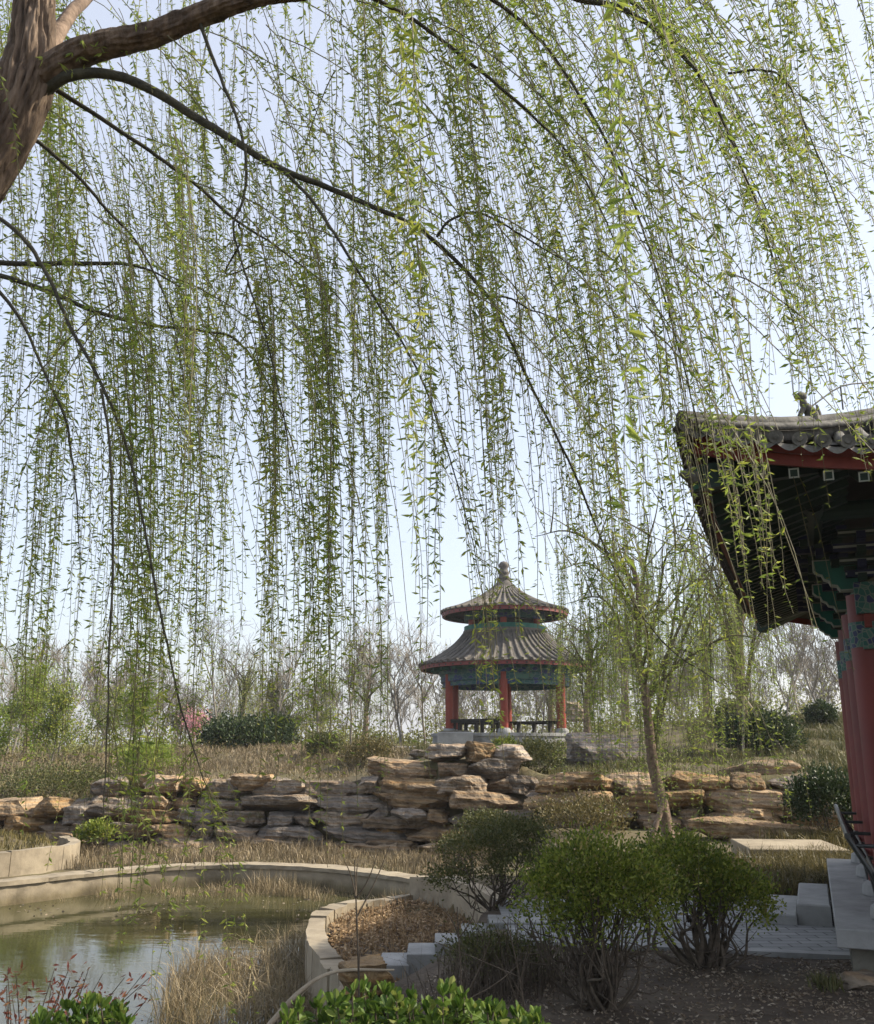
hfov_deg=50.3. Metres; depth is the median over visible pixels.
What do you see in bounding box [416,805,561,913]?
shrub
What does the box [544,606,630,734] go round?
young willow
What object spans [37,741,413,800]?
slope grass
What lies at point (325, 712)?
leafy tree
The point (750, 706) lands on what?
wooden prop
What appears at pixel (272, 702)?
leafy tree
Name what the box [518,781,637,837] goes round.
bush
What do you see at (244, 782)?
boulder
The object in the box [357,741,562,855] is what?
rockery
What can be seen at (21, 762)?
meadow grass
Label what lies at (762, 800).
rockery
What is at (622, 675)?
bare tree
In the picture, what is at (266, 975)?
dry reeds
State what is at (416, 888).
retaining wall
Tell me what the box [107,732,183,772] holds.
bush
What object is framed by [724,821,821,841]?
slab rock
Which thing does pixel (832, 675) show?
bare tree
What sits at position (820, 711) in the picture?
bush
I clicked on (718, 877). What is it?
shrub
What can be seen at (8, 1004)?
nandina
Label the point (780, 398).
sky
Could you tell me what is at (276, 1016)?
fallen branch
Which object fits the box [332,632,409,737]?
young willow
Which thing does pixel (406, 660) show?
bare tree
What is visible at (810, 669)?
bare tree
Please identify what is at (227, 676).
bare tree
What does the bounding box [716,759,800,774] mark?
boulder
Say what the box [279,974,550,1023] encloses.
evergreen shrub
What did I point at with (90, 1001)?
evergreen shrub
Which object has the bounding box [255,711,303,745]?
bush
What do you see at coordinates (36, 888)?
pond wall
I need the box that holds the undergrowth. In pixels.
[386,901,584,1014]
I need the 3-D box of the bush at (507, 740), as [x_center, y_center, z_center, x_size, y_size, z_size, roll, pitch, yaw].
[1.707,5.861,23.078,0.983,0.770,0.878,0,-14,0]
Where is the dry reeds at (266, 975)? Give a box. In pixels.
[124,913,324,1023]
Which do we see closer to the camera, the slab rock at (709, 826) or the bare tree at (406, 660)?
the slab rock at (709, 826)
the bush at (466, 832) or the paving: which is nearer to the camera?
the paving
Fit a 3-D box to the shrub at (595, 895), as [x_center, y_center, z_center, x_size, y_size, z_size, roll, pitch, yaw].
[1.034,2.604,5.991,1.292,1.182,1.007,0,-14,0]
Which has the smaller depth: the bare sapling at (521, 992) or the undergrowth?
the bare sapling at (521, 992)
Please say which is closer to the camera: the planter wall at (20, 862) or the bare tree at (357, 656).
the planter wall at (20, 862)
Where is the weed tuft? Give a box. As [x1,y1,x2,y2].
[800,969,859,992]
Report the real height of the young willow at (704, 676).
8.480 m
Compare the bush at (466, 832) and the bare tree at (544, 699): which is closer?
the bush at (466, 832)
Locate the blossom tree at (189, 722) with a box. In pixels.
[177,704,210,745]
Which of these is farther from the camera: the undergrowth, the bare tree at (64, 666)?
the bare tree at (64, 666)
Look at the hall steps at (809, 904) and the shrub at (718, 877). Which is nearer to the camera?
the shrub at (718, 877)
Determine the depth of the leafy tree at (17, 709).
35.22 m
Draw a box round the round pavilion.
[418,561,587,743]
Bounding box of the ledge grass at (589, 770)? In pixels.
[86,758,788,836]
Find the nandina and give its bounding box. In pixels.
[0,953,158,1023]
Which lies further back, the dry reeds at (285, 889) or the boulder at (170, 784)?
the boulder at (170, 784)
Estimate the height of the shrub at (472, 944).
0.697 m
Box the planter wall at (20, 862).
[0,836,80,876]
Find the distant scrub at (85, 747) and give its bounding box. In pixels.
[0,642,841,754]
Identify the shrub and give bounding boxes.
[28,990,135,1023]
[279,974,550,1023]
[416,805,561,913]
[430,911,566,993]
[498,820,696,1014]
[623,821,790,968]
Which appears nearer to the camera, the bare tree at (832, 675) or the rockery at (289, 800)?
the rockery at (289, 800)
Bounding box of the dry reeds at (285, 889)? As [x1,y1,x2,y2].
[54,868,408,902]
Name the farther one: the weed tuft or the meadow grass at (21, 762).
the meadow grass at (21, 762)
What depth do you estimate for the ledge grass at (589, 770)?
19.59 m
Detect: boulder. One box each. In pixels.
[143,774,182,793]
[230,773,273,790]
[338,954,394,999]
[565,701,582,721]
[565,732,646,764]
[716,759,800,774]
[837,969,873,990]
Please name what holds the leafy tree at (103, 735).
on the ground at (740, 998)
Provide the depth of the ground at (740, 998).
6.76 m
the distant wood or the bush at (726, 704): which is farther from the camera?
the distant wood
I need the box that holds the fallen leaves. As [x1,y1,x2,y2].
[326,892,475,982]
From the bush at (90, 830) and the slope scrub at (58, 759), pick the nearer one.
the bush at (90, 830)
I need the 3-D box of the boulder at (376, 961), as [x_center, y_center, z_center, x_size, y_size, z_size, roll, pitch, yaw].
[-0.571,3.700,7.354,0.447,0.323,0.454,4,-15,-17]
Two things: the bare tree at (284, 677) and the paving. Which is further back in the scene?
the bare tree at (284, 677)
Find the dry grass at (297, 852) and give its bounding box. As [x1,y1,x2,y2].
[65,834,504,875]
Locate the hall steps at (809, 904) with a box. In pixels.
[760,883,832,926]
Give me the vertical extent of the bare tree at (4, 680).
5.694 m
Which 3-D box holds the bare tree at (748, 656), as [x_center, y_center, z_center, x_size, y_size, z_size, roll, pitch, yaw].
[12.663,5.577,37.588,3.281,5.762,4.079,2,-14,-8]
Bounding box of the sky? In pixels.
[0,0,873,744]
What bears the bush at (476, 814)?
on the ground at (740, 998)
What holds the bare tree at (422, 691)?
on the ground at (740, 998)
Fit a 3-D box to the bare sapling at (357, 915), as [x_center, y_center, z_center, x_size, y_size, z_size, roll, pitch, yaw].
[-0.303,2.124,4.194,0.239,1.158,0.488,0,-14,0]
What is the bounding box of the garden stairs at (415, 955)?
[381,915,572,979]
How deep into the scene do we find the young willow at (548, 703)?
49.01 m
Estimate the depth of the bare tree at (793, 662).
27.45 m
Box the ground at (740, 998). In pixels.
[0,722,873,1023]
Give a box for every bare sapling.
[345,846,389,1004]
[431,921,527,1009]
[439,867,520,1000]
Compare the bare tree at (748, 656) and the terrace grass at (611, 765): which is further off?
the bare tree at (748, 656)
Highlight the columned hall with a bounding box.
[672,381,873,971]
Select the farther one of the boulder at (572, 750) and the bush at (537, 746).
the boulder at (572, 750)
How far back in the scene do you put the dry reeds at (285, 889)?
15.96 m
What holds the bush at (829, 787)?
on the ground at (740, 998)
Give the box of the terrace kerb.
[305,894,412,1018]
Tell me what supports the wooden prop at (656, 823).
on the ground at (740, 998)
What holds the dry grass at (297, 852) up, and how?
on the ground at (740, 998)
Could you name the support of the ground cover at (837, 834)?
on the ground at (740, 998)
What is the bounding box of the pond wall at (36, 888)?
[0,862,419,906]
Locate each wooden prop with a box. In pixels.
[648,796,666,843]
[742,700,744,753]
[744,697,784,752]
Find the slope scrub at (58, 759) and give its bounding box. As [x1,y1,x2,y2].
[0,734,414,819]
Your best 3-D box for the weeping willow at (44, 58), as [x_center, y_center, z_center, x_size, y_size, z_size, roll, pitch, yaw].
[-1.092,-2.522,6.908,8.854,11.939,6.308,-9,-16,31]
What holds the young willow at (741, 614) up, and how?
on the ground at (740, 998)
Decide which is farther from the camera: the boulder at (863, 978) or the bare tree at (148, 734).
the bare tree at (148, 734)
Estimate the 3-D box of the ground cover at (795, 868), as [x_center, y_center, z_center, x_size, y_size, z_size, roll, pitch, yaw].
[4.416,4.354,11.618,3.715,0.441,4.449,0,-14,0]
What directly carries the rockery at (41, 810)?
on the ground at (740, 998)
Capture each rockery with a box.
[0,796,137,846]
[62,774,448,854]
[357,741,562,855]
[523,770,853,830]
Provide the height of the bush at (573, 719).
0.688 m
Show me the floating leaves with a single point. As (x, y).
(190, 932)
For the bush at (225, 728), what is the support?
on the ground at (740, 998)
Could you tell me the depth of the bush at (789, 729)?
23.90 m
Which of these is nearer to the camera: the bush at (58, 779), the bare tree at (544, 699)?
the bush at (58, 779)
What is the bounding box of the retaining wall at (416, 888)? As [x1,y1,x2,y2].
[409,876,512,922]
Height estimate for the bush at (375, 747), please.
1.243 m
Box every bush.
[0,749,128,798]
[71,817,119,854]
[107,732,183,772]
[186,704,301,748]
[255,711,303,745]
[302,729,345,756]
[331,726,400,767]
[427,823,483,865]
[452,805,519,856]
[490,733,521,744]
[513,732,566,772]
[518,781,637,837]
[704,704,815,753]
[712,697,767,726]
[777,759,852,836]
[801,697,839,725]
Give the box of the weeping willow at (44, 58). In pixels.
[0,0,873,1023]
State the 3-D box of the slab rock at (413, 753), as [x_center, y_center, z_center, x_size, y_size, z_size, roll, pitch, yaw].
[0.422,6.202,23.387,2.255,0.469,1.586,0,-14,0]
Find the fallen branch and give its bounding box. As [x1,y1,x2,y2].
[267,968,393,1023]
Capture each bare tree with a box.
[0,641,62,751]
[25,630,127,754]
[123,629,181,740]
[166,600,268,744]
[259,617,334,715]
[305,607,390,742]
[345,593,436,745]
[382,623,450,743]
[529,618,582,732]
[595,617,642,732]
[715,618,767,699]
[744,624,822,716]
[776,622,837,701]
[797,625,838,681]
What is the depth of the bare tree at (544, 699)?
45.86 m
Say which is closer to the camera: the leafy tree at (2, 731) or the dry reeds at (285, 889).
the dry reeds at (285, 889)
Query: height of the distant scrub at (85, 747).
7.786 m
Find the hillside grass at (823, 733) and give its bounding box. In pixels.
[668,709,847,773]
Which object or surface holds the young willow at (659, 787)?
on the ground at (740, 998)
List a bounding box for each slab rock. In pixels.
[409,749,424,757]
[687,816,760,839]
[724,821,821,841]
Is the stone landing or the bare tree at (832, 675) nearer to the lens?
the stone landing
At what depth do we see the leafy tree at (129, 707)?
32.26 m
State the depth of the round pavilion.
35.94 m
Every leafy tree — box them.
[0,655,59,754]
[0,702,20,758]
[14,667,92,765]
[75,678,127,750]
[107,676,163,748]
[154,686,211,746]
[255,665,312,728]
[303,658,345,731]
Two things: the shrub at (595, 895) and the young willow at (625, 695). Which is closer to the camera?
the shrub at (595, 895)
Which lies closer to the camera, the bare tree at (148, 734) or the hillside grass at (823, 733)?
the hillside grass at (823, 733)
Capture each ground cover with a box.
[683,839,853,897]
[738,819,853,850]
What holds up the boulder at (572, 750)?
on the ground at (740, 998)
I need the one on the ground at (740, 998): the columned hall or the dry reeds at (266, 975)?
the columned hall
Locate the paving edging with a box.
[512,937,849,959]
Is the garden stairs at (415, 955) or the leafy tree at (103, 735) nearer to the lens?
the garden stairs at (415, 955)
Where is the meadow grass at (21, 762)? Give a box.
[0,750,119,798]
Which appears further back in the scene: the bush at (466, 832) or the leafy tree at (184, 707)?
the leafy tree at (184, 707)
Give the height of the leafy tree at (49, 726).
3.078 m
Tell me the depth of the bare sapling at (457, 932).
4.41 m
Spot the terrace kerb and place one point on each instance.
(322, 956)
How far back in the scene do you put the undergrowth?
6.25 m
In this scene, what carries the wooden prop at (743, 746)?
on the ground at (740, 998)
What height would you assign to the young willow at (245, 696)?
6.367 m
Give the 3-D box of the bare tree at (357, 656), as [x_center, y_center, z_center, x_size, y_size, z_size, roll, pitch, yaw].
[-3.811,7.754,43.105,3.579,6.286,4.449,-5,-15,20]
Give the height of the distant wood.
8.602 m
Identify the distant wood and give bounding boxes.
[0,620,841,752]
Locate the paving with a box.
[496,896,848,951]
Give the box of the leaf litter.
[257,944,873,1023]
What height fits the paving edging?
0.044 m
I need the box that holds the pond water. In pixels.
[0,886,381,1023]
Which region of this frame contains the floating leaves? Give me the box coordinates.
[9,891,324,1023]
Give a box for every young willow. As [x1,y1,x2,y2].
[0,630,71,754]
[211,643,270,719]
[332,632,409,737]
[521,614,583,732]
[535,486,812,848]
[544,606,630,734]
[590,577,668,731]
[640,510,825,749]
[660,579,757,716]
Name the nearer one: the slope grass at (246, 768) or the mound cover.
the mound cover
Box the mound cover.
[0,827,56,850]
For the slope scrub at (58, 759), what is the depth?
27.57 m
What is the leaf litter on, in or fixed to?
on the ground at (740, 998)
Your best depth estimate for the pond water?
12.37 m
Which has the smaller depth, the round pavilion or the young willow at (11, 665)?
the round pavilion
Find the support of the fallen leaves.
on the ground at (740, 998)
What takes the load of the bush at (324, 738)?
on the ground at (740, 998)
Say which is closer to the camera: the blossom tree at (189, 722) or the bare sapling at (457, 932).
the bare sapling at (457, 932)
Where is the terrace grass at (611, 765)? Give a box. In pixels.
[395,738,744,773]
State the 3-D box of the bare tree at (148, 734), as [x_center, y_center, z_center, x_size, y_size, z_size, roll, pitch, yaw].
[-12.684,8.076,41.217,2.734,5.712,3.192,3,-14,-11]
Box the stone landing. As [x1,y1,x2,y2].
[730,839,849,859]

